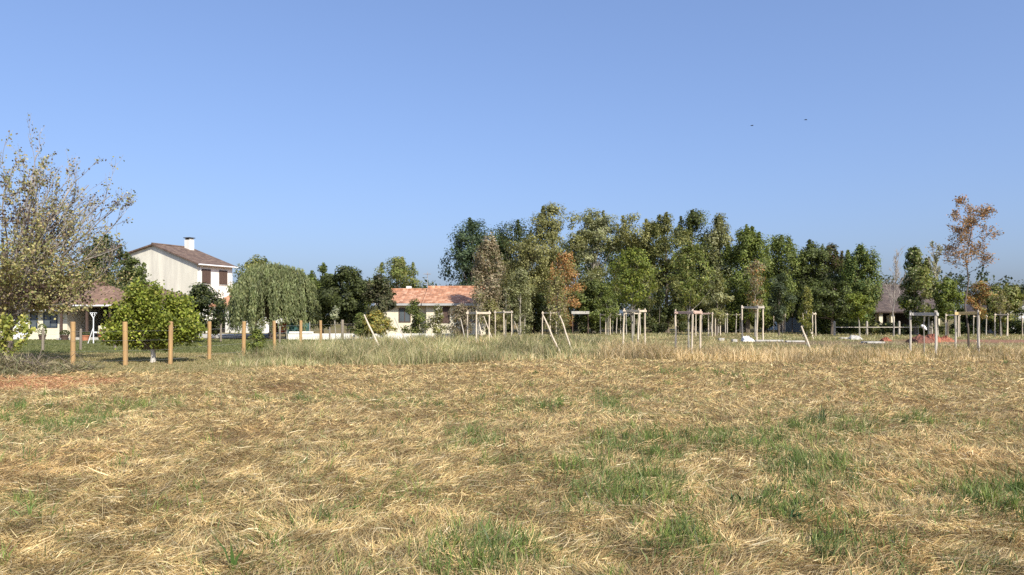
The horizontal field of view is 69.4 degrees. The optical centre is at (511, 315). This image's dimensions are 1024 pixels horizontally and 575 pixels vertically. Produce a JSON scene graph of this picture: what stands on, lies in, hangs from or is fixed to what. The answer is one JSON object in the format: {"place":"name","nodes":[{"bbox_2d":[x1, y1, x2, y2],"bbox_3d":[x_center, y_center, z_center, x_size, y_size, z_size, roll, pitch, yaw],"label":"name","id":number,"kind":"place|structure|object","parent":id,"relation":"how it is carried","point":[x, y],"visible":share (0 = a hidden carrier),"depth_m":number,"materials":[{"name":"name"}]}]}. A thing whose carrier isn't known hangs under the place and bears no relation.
{"place":"outdoors","nodes":[
{"label":"outdoors","id":0,"kind":"place"},
{"bbox_2d":[124,237,281,332],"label":"two storey house","id":1,"kind":"structure","parent":0,"point":[176,268],"depth_m":71.68,"materials":[{"name":"white paint"}]},
{"bbox_2d":[202,269,211,284],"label":"window","id":2,"kind":"structure","parent":1,"relation":"in","point":[206,273],"depth_m":71.00,"materials":[{"name":"brown paint"}]},
{"bbox_2d":[219,270,226,285],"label":"window","id":3,"kind":"structure","parent":1,"relation":"in","point":[222,274],"depth_m":73.02,"materials":[{"name":"brown paint"}]},
{"bbox_2d":[199,334,276,337],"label":"terrace","id":4,"kind":"structure","parent":0,"point":[231,335],"depth_m":53.50,"materials":[{"name":"concrete"}]},
{"bbox_2d":[268,322,287,337],"bbox_3d":[-16.703,1.025,53.000,1.400,1.150,0.720,0,0,0],"label":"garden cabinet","id":5,"kind":"object","parent":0,"point":[282,330],"visible":0.24,"depth_m":52.70,"materials":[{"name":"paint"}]},
{"bbox_2d":[0,316,1023,574],"bbox_3d":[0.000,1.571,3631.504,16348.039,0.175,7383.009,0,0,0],"label":"ground","id":6,"kind":"structure","parent":0,"point":[336,328],"depth_m":10.48,"materials":[{"name":"beige plant"}]},
{"bbox_2d":[0,312,36,356],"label":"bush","id":7,"kind":"object","parent":6,"relation":"on","point":[6,321],"visible":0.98,"depth_m":21.49,"materials":[{"name":"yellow plant"}]},
{"bbox_2d":[0,348,118,379],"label":"brush pile","id":8,"kind":"object","parent":6,"relation":"on","point":[17,364],"visible":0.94,"depth_m":20.33,"materials":[{"name":"brown plant"}]},
{"bbox_2d":[1,280,128,339],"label":"house","id":9,"kind":"structure","parent":6,"relation":"on","point":[83,320],"depth_m":50.15,"materials":[{"name":"white tile"}]},
{"bbox_2d":[30,313,37,327],"bbox_3d":[-32.338,0.273,49.990,0.500,1.100,0.080,0,0,0],"label":"window","id":10,"kind":"structure","parent":9,"relation":"in","point":[34,321],"depth_m":49.98,"materials":[{"name":"clear glass"}]},
{"bbox_2d":[43,311,57,327],"bbox_3d":[-31.212,0.229,49.990,0.950,1.100,0.080,0,0,0],"label":"window","id":11,"kind":"structure","parent":9,"relation":"in","point":[49,321],"depth_m":49.98,"materials":[{"name":"blue glass"}]},
{"bbox_2d":[0,114,136,358],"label":"autumn tree","id":12,"kind":"object","parent":6,"relation":"on","point":[49,282],"visible":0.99,"depth_m":24.31,"materials":[{"name":"green plant"}]},
{"bbox_2d":[67,234,137,288],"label":"conifer tree","id":13,"kind":"object","parent":6,"relation":"on","point":[121,254],"visible":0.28,"depth_m":61.71,"materials":[{"name":"green plant"}]},
{"bbox_2d":[114,256,151,291],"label":"conifer tree","id":14,"kind":"object","parent":6,"relation":"on","point":[141,274],"visible":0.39,"depth_m":57.74,"materials":[{"name":"green plant"}]},
{"bbox_2d":[95,277,207,362],"bbox_3d":[-12.280,0.140,25.253,3.668,2.929,2.585,0,0,0],"label":"mulberry tree","id":15,"kind":"object","parent":6,"relation":"on","point":[147,315],"visible":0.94,"depth_m":24.84,"materials":[{"name":"green plant"}]},
{"bbox_2d":[16,323,330,349],"bbox_3d":[-17.983,1.015,40.996,4.852,1.172,18.143,0,0,27],"label":"old garden fence","id":16,"kind":"object","parent":6,"relation":"on","point":[80,341],"visible":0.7,"depth_m":34.38,"materials":[{"name":"grey wood"}]},
{"bbox_2d":[0,339,358,373],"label":"lawn grass","id":17,"kind":"structure","parent":6,"relation":"on","point":[60,349],"depth_m":29.55,"materials":[{"name":"plant"}]},
{"bbox_2d":[179,281,230,341],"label":"broadleaf tree","id":18,"kind":"object","parent":6,"relation":"on","point":[203,294],"visible":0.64,"depth_m":43.59,"materials":[{"name":"green plant"}]},
{"bbox_2d":[70,320,354,365],"bbox_3d":[-10.424,0.900,37.298,2.305,1.443,29.572,0,0,8],"label":"post and wire fence","id":19,"kind":"object","parent":6,"relation":"on","point":[73,331],"visible":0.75,"depth_m":24.25,"materials":[{"name":"brown wood"}]},
{"bbox_2d":[210,319,223,338],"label":"shrub","id":20,"kind":"object","parent":6,"relation":"on","point":[215,330],"visible":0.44,"depth_m":51.91,"materials":[{"name":"green plant"}]},
{"bbox_2d":[212,534,247,571],"bbox_3d":[-1.766,1.475,4.608,0.246,0.297,0.091,0,0,0],"label":"grass tuft","id":21,"kind":"object","parent":6,"relation":"on","point":[233,561],"visible":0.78,"depth_m":4.62,"materials":[{"name":"green plant"}]},
{"bbox_2d":[226,254,268,332],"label":"broadleaf tree","id":22,"kind":"object","parent":6,"relation":"on","point":[254,261],"visible":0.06,"depth_m":57.76,"materials":[{"name":"green plant"}]},
{"bbox_2d":[246,326,267,353],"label":"shrub","id":23,"kind":"object","parent":6,"relation":"on","point":[257,334],"visible":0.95,"depth_m":29.90,"materials":[{"name":"green plant"}]},
{"bbox_2d":[224,261,322,338],"bbox_3d":[-16.635,-1.133,51.888,6.911,5.496,6.735,0,0,0],"label":"willow tree","id":24,"kind":"object","parent":6,"relation":"on","point":[271,292],"visible":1,"depth_m":50.28,"materials":[{"name":"green plant"}]},
{"bbox_2d":[286,322,309,338],"bbox_3d":[-14.893,1.000,51.500,1.666,1.200,0.069,0,0,0],"label":"windbreak screen","id":25,"kind":"object","parent":6,"relation":"on","point":[292,327],"visible":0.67,"depth_m":51.48,"materials":[{"name":"teal"}]},
{"bbox_2d":[306,262,339,332],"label":"broadleaf tree","id":26,"kind":"object","parent":6,"relation":"on","point":[323,268],"visible":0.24,"depth_m":53.80,"materials":[{"name":"green plant"}]},
{"bbox_2d":[330,306,340,336],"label":"sapling","id":27,"kind":"object","parent":6,"relation":"on","point":[334,316],"visible":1,"depth_m":45.92,"materials":[{"name":"green plant"}]},
{"bbox_2d":[316,265,372,332],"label":"broadleaf tree","id":28,"kind":"object","parent":6,"relation":"on","point":[349,303],"visible":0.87,"depth_m":51.46,"materials":[{"name":"green plant"}]},
{"bbox_2d":[346,312,370,339],"bbox_3d":[-9.700,0.678,47.449,1.627,1.844,1.440,0,0,33],"label":"shrub","id":29,"kind":"object","parent":6,"relation":"on","point":[358,324],"visible":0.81,"depth_m":47.17,"materials":[{"name":"green plant"}]},
{"bbox_2d":[288,333,453,339],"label":"garden wall","id":30,"kind":"structure","parent":6,"relation":"on","point":[305,336],"depth_m":49.60,"materials":[{"name":"white paint"}]},
{"bbox_2d":[360,273,396,331],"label":"broadleaf tree","id":31,"kind":"object","parent":6,"relation":"on","point":[383,300],"visible":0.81,"depth_m":49.68,"materials":[{"name":"green plant"}]},
{"bbox_2d":[360,309,397,336],"bbox_3d":[-8.448,0.560,46.986,2.330,2.082,1.954,0,0,0],"label":"shrub","id":32,"kind":"object","parent":6,"relation":"on","point":[374,317],"visible":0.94,"depth_m":46.63,"materials":[{"name":"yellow plant"}]},
{"bbox_2d":[365,256,423,291],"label":"broadleaf tree","id":33,"kind":"object","parent":6,"relation":"on","point":[398,274],"visible":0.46,"depth_m":79.22,"materials":[{"name":"green plant"}]},
{"bbox_2d":[401,298,429,332],"bbox_3d":[-6.616,0.169,51.347,1.968,2.864,2.102,0,0,42],"label":"shrub","id":34,"kind":"object","parent":6,"relation":"on","point":[417,321],"visible":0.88,"depth_m":51.28,"materials":[{"name":"green plant"}]},
{"bbox_2d":[375,286,490,334],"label":"orange roofed house","id":35,"kind":"structure","parent":6,"relation":"on","point":[429,298],"depth_m":61.90,"materials":[{"name":"tile"},{"name":"cream plaster"},{"name":"glass"}]},
{"bbox_2d":[399,308,410,321],"bbox_3d":[-8.978,-0.072,61.890,1.000,1.200,0.080,0,0,0],"label":"window","id":36,"kind":"structure","parent":35,"relation":"in","point":[403,316],"depth_m":61.88,"materials":[{"name":"grey glass"}]},
{"bbox_2d":[436,307,449,322],"bbox_3d":[-5.704,-0.094,60.990,1.150,1.350,0.080,0,0,0],"label":"window","id":37,"kind":"structure","parent":35,"relation":"in","point":[445,310],"depth_m":60.98,"materials":[{"name":"brown paint"}]},
{"bbox_2d":[424,304,448,338],"bbox_3d":[-4.810,0.413,47.459,1.669,2.376,1.136,0,0,-37],"label":"shrub","id":38,"kind":"object","parent":6,"relation":"on","point":[437,317],"visible":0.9,"depth_m":47.35,"materials":[{"name":"green plant"}]},
{"bbox_2d":[447,303,476,337],"bbox_3d":[-3.275,0.371,48.077,2.094,2.460,1.846,0,0,-33],"label":"shrub","id":39,"kind":"object","parent":6,"relation":"on","point":[460,309],"visible":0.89,"depth_m":47.85,"materials":[{"name":"green plant"}]},
{"bbox_2d":[438,217,506,287],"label":"evergreen tree","id":40,"kind":"object","parent":6,"relation":"on","point":[470,237],"visible":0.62,"depth_m":71.01,"materials":[{"name":"green plant"}]},
{"bbox_2d":[468,279,486,342],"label":"sapling","id":41,"kind":"object","parent":6,"relation":"on","point":[477,296],"visible":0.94,"depth_m":41.91,"materials":[{"name":"green plant"}]},
{"bbox_2d":[466,310,490,341],"bbox_3d":[-1.907,0.649,41.529,1.399,1.911,1.112,1,0,0],"label":"tree guard","id":42,"kind":"object","parent":6,"relation":"on","point":[476,312],"visible":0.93,"depth_m":41.92,"materials":[{"name":"brown wood"}]},
{"bbox_2d":[469,232,508,335],"bbox_3d":[-1.817,-2.535,57.958,3.225,8.273,2.746,0,0,0],"label":"broadleaf tree","id":43,"kind":"object","parent":6,"relation":"on","point":[492,287],"visible":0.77,"depth_m":57.77,"materials":[{"name":"green plant"}]},
{"bbox_2d":[474,298,510,335],"bbox_3d":[-1.470,0.083,56.000,2.899,3.040,2.085,0,0,-29],"label":"shrub","id":44,"kind":"object","parent":6,"relation":"on","point":[490,303],"visible":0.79,"depth_m":55.81,"materials":[{"name":"green plant"}]},
{"bbox_2d":[494,310,512,336],"bbox_3d":[-0.596,0.604,52.557,1.354,1.992,1.080,-1,0,0],"label":"tree guard","id":45,"kind":"object","parent":6,"relation":"on","point":[503,312],"visible":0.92,"depth_m":52.95,"materials":[{"name":"brown wood"}]},
{"bbox_2d":[500,287,513,334],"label":"sapling","id":46,"kind":"object","parent":6,"relation":"on","point":[506,303],"visible":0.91,"depth_m":52.93,"materials":[{"name":"green plant"}]},
{"bbox_2d":[0,352,1023,574],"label":"mown hay","id":47,"kind":"object","parent":6,"relation":"on","point":[180,566],"visible":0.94,"depth_m":7.29,"materials":[{"name":"plant"}]},
{"bbox_2d":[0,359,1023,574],"bbox_3d":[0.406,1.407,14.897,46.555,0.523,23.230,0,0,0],"label":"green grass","id":48,"kind":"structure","parent":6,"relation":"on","point":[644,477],"depth_m":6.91,"materials":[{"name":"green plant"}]},
{"bbox_2d":[0,266,1023,323],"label":"distant woodland","id":49,"kind":"object","parent":6,"relation":"on","point":[960,279],"visible":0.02,"depth_m":132.33,"materials":[{"name":"green plant"}]},
{"bbox_2d":[481,218,545,331],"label":"evergreen tree","id":50,"kind":"object","parent":6,"relation":"on","point":[519,233],"visible":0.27,"depth_m":75.13,"materials":[{"name":"green plant"}]},
{"bbox_2d":[504,266,535,335],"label":"broadleaf tree","id":51,"kind":"object","parent":6,"relation":"on","point":[521,278],"visible":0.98,"depth_m":59.89,"materials":[{"name":"green plant"}]},
{"bbox_2d":[483,233,580,332],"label":"broadleaf tree","id":52,"kind":"object","parent":6,"relation":"on","point":[534,253],"visible":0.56,"depth_m":66.57,"materials":[{"name":"green plant"}]},
{"bbox_2d":[524,201,587,332],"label":"broadleaf tree","id":53,"kind":"object","parent":6,"relation":"on","point":[542,224],"visible":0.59,"depth_m":69.13,"materials":[{"name":"green plant"}]},
{"bbox_2d":[541,274,572,340],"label":"sapling","id":54,"kind":"object","parent":6,"relation":"on","point":[558,283],"visible":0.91,"depth_m":39.90,"materials":[{"name":"green plant"}]},
{"bbox_2d":[547,251,585,334],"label":"broadleaf tree","id":55,"kind":"object","parent":6,"relation":"on","point":[564,259],"visible":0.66,"depth_m":61.89,"materials":[{"name":"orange plant"}]},
{"bbox_2d":[538,233,609,330],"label":"broadleaf tree","id":56,"kind":"object","parent":6,"relation":"on","point":[576,319],"visible":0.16,"depth_m":79.44,"materials":[{"name":"green plant"}]},
{"bbox_2d":[570,311,588,333],"bbox_3d":[6.022,0.590,66.100,1.576,2.020,2.200,0,0,0],"label":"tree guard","id":57,"kind":"object","parent":6,"relation":"on","point":[577,312],"visible":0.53,"depth_m":65.00,"materials":[{"name":"wood"}]},
{"bbox_2d":[497,286,687,333],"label":"hedge","id":58,"kind":"object","parent":6,"relation":"on","point":[654,328],"visible":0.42,"depth_m":66.23,"materials":[{"name":"green plant"}]},
{"bbox_2d":[570,278,620,333],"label":"broadleaf tree","id":59,"kind":"object","parent":6,"relation":"on","point":[595,288],"visible":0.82,"depth_m":65.23,"materials":[{"name":"green plant"}]},
{"bbox_2d":[574,208,622,331],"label":"poplar tree","id":60,"kind":"object","parent":6,"relation":"on","point":[596,229],"visible":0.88,"depth_m":70.19,"materials":[{"name":"green plant"}]},
{"bbox_2d":[598,289,616,334],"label":"sapling","id":61,"kind":"object","parent":6,"relation":"on","point":[608,304],"visible":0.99,"depth_m":60.92,"materials":[{"name":"green plant"}]},
{"bbox_2d":[594,235,630,330],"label":"broadleaf tree","id":62,"kind":"object","parent":6,"relation":"on","point":[619,304],"visible":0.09,"depth_m":79.42,"materials":[{"name":"green plant"}]},
{"bbox_2d":[204,329,1023,366],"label":"tall grass","id":63,"kind":"structure","parent":6,"relation":"on","point":[419,349],"depth_m":28.69,"materials":[{"name":"beige plant"}]},
{"bbox_2d":[600,212,668,325],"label":"poplar tree","id":64,"kind":"object","parent":6,"relation":"on","point":[626,240],"visible":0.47,"depth_m":69.20,"materials":[{"name":"green plant"}]},
{"bbox_2d":[622,308,646,344],"bbox_3d":[6.043,0.618,36.105,1.203,1.978,0.955,1,1,0],"label":"tree guard","id":65,"kind":"object","parent":6,"relation":"on","point":[638,311],"visible":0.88,"depth_m":36.45,"materials":[{"name":"brown wood"}]},
{"bbox_2d":[603,245,665,341],"bbox_3d":[5.977,-0.973,36.588,3.094,5.146,2.357,0,0,0],"label":"sapling","id":66,"kind":"object","parent":6,"relation":"on","point":[633,274],"visible":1,"depth_m":36.31,"materials":[{"name":"green plant"}]},
{"bbox_2d":[618,236,674,330],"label":"broadleaf tree","id":67,"kind":"object","parent":6,"relation":"on","point":[647,309],"visible":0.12,"depth_m":79.65,"materials":[{"name":"green plant"}]},
{"bbox_2d":[632,211,697,332],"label":"broadleaf tree","id":68,"kind":"object","parent":6,"relation":"on","point":[664,226],"visible":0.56,"depth_m":68.22,"materials":[{"name":"green plant"}]},
{"bbox_2d":[674,309,701,349],"bbox_3d":[7.625,0.655,31.603,1.242,1.887,0.996,1,-1,0],"label":"tree guard","id":69,"kind":"object","parent":6,"relation":"on","point":[692,312],"visible":0.95,"depth_m":31.95,"materials":[{"name":"brown wood"}]},
{"bbox_2d":[661,241,717,349],"bbox_3d":[7.651,-0.819,31.744,2.129,4.839,1.910,0,0,42],"label":"sapling","id":70,"kind":"object","parent":6,"relation":"on","point":[687,287],"visible":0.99,"depth_m":31.60,"materials":[{"name":"green plant"}]},
{"bbox_2d":[668,208,726,331],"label":"broadleaf tree","id":71,"kind":"object","parent":6,"relation":"on","point":[694,223],"visible":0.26,"depth_m":69.07,"materials":[{"name":"green plant"}]},
{"bbox_2d":[700,271,734,334],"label":"broadleaf tree","id":72,"kind":"object","parent":6,"relation":"on","point":[719,303],"visible":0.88,"depth_m":59.87,"materials":[{"name":"green plant"}]},
{"bbox_2d":[703,212,735,331],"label":"poplar tree","id":73,"kind":"object","parent":6,"relation":"on","point":[722,238],"visible":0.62,"depth_m":68.46,"materials":[{"name":"green plant"}]},
{"bbox_2d":[719,245,745,308],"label":"broadleaf tree","id":74,"kind":"object","parent":6,"relation":"on","point":[731,288],"visible":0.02,"depth_m":78.93,"materials":[{"name":"green plant"}]},
{"bbox_2d":[681,294,804,331],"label":"hedge","id":75,"kind":"object","parent":6,"relation":"on","point":[793,313],"visible":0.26,"depth_m":69.47,"materials":[{"name":"green plant"}]},
{"bbox_2d":[713,224,781,332],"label":"broadleaf tree","id":76,"kind":"object","parent":6,"relation":"on","point":[749,247],"visible":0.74,"depth_m":67.34,"materials":[{"name":"green plant"}]},
{"bbox_2d":[741,305,764,339],"bbox_3d":[15.628,0.456,47.482,1.541,2.296,1.224,0,0,0],"label":"tree guard","id":77,"kind":"object","parent":6,"relation":"on","point":[757,307],"visible":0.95,"depth_m":47.95,"materials":[{"name":"brown wood"}]},
{"bbox_2d":[742,259,765,336],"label":"broadleaf tree","id":78,"kind":"object","parent":6,"relation":"on","point":[756,281],"visible":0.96,"depth_m":54.85,"materials":[{"name":"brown plant"}]},
{"bbox_2d":[765,271,797,335],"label":"broadleaf tree","id":79,"kind":"object","parent":6,"relation":"on","point":[777,301],"visible":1,"depth_m":59.85,"materials":[{"name":"green plant"}]},
{"bbox_2d":[762,234,806,331],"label":"broadleaf tree","id":80,"kind":"object","parent":6,"relation":"on","point":[786,248],"visible":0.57,"depth_m":68.42,"materials":[{"name":"green plant"}]},
{"bbox_2d":[797,285,813,344],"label":"sapling","id":81,"kind":"object","parent":6,"relation":"on","point":[806,314],"visible":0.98,"depth_m":39.96,"materials":[{"name":"green plant"}]},
{"bbox_2d":[782,239,842,330],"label":"broadleaf tree","id":82,"kind":"object","parent":6,"relation":"on","point":[815,256],"visible":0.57,"depth_m":68.97,"materials":[{"name":"green plant"}]},
{"bbox_2d":[800,316,860,333],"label":"hedge","id":83,"kind":"object","parent":6,"relation":"on","point":[823,326],"visible":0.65,"depth_m":65.48,"materials":[{"name":"green plant"}]},
{"bbox_2d":[814,242,849,315],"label":"broadleaf tree","id":84,"kind":"object","parent":6,"relation":"on","point":[835,261],"visible":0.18,"depth_m":70.46,"materials":[{"name":"green plant"}]},
{"bbox_2d":[798,279,868,334],"bbox_3d":[27.681,-0.826,63.641,5.172,4.853,4.680,0,0,0],"label":"broadleaf tree","id":85,"kind":"object","parent":6,"relation":"on","point":[826,293],"visible":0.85,"depth_m":63.49,"materials":[{"name":"green plant"}]},
{"bbox_2d":[833,244,883,331],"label":"poplar tree","id":86,"kind":"object","parent":6,"relation":"on","point":[868,262],"visible":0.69,"depth_m":66.39,"materials":[{"name":"green plant"}]},
{"bbox_2d":[844,291,875,335],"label":"broadleaf tree","id":87,"kind":"object","parent":6,"relation":"on","point":[860,309],"visible":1,"depth_m":57.85,"materials":[{"name":"green plant"}]},
{"bbox_2d":[777,285,951,332],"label":"dark roofed house","id":88,"kind":"structure","parent":6,"relation":"on","point":[883,313],"depth_m":72.32,"materials":[{"name":"tile"}]},
{"bbox_2d":[833,321,932,335],"bbox_3d":[30.130,1.008,59.974,8.073,1.184,0.228,0,0,0],"label":"post fence","id":89,"kind":"object","parent":6,"relation":"on","point":[835,327],"visible":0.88,"depth_m":59.92,"materials":[{"name":"grey wood"}]},
{"bbox_2d":[881,245,909,335],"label":"bare tree","id":90,"kind":"object","parent":6,"relation":"on","point":[896,277],"visible":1,"depth_m":56.91,"materials":[{"name":"grey plant"}]},
{"bbox_2d":[858,321,944,334],"bbox_3d":[32.718,1.057,62.017,7.219,1.276,2.669,0,0,0],"label":"hedge","id":91,"kind":"object","parent":6,"relation":"on","point":[881,331],"visible":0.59,"depth_m":61.54,"materials":[{"name":"green plant"}]},
{"bbox_2d":[895,245,940,335],"bbox_3d":[32.840,-2.075,59.994,2.839,7.352,2.988,0,0,-29],"label":"poplar tree","id":92,"kind":"object","parent":6,"relation":"on","point":[909,301],"visible":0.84,"depth_m":59.77,"materials":[{"name":"green plant"}]},
{"bbox_2d":[905,334,934,342],"bbox_3d":[24.286,1.344,43.995,1.105,0.518,1.671,0,0,0],"label":"soil heap","id":93,"kind":"object","parent":6,"relation":"on","point":[918,338],"visible":0.81,"depth_m":43.51,"materials":[{"name":"brown soil"}]},
{"bbox_2d":[910,265,934,352],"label":"sapling","id":94,"kind":"object","parent":6,"relation":"on","point":[924,278],"visible":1,"depth_m":29.86,"materials":[{"name":"green plant"}]},
{"bbox_2d":[909,310,938,353],"bbox_3d":[16.824,0.688,29.814,1.207,1.824,0.970,0,0,0],"label":"tree guard","id":95,"kind":"object","parent":6,"relation":"on","point":[935,314],"visible":0.94,"depth_m":29.92,"materials":[{"name":"brown wood"}]},
{"bbox_2d":[923,240,946,335],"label":"bare tree","id":96,"kind":"object","parent":6,"relation":"on","point":[935,267],"visible":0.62,"depth_m":59.80,"materials":[{"name":"brown plant"}]},
{"bbox_2d":[930,276,967,335],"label":"broadleaf tree","id":97,"kind":"object","parent":6,"relation":"on","point":[950,294],"visible":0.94,"depth_m":57.65,"materials":[{"name":"green plant"}]},
{"bbox_2d":[945,313,960,336],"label":"tree guard","id":98,"kind":"object","parent":6,"relation":"on","point":[958,331],"visible":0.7,"depth_m":55.95,"materials":[{"name":"brown wood"}]},
{"bbox_2d":[925,195,1003,352],"bbox_3d":[19.990,-1.854,32.375,2.292,6.913,2.650,0,0,-32],"label":"tall sapling","id":99,"kind":"object","parent":6,"relation":"on","point":[967,222],"visible":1,"depth_m":32.22,"materials":[{"name":"orange plant"}]},
{"bbox_2d":[954,310,980,352],"bbox_3d":[19.712,0.670,31.643,1.130,1.860,0.912,-1,0,0],"label":"tree guard","id":100,"kind":"object","parent":6,"relation":"on","point":[977,312],"visible":0.97,"depth_m":31.62,"materials":[{"name":"brown wood"}]},
{"bbox_2d":[912,304,1023,334],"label":"hedge","id":101,"kind":"object","parent":6,"relation":"on","point":[1017,327],"visible":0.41,"depth_m":63.68,"materials":[{"name":"green plant"}]},
{"bbox_2d":[963,280,997,335],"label":"broadleaf tree","id":102,"kind":"object","parent":6,"relation":"on","point":[976,301],"visible":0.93,"depth_m":57.86,"materials":[{"name":"orange plant"}]},
{"bbox_2d":[963,301,1023,333],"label":"gabled cottage","id":103,"kind":"structure","parent":6,"relation":"on","point":[968,308],"depth_m":69.44,"materials":[{"name":"paint"}]},
{"bbox_2d":[989,289,1013,335],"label":"sapling","id":104,"kind":"object","parent":6,"relation":"on","point":[1003,298],"visible":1,"depth_m":55.93,"materials":[{"name":"green plant"}]},
{"bbox_2d":[981,282,1023,334],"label":"broadleaf tree","id":105,"kind":"object","parent":6,"relation":"on","point":[1012,293],"visible":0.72,"depth_m":61.57,"materials":[{"name":"green plant"}]},
{"bbox_2d":[0,0,1023,315],"label":"sky","id":106,"kind":"structure","parent":0,"point":[305,134],"materials":[{"name":"blue"}]},
{"bbox_2d":[694,312,744,331],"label":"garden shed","id":107,"kind":"structure","parent":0,"point":[722,329],"depth_m":73.00,"materials":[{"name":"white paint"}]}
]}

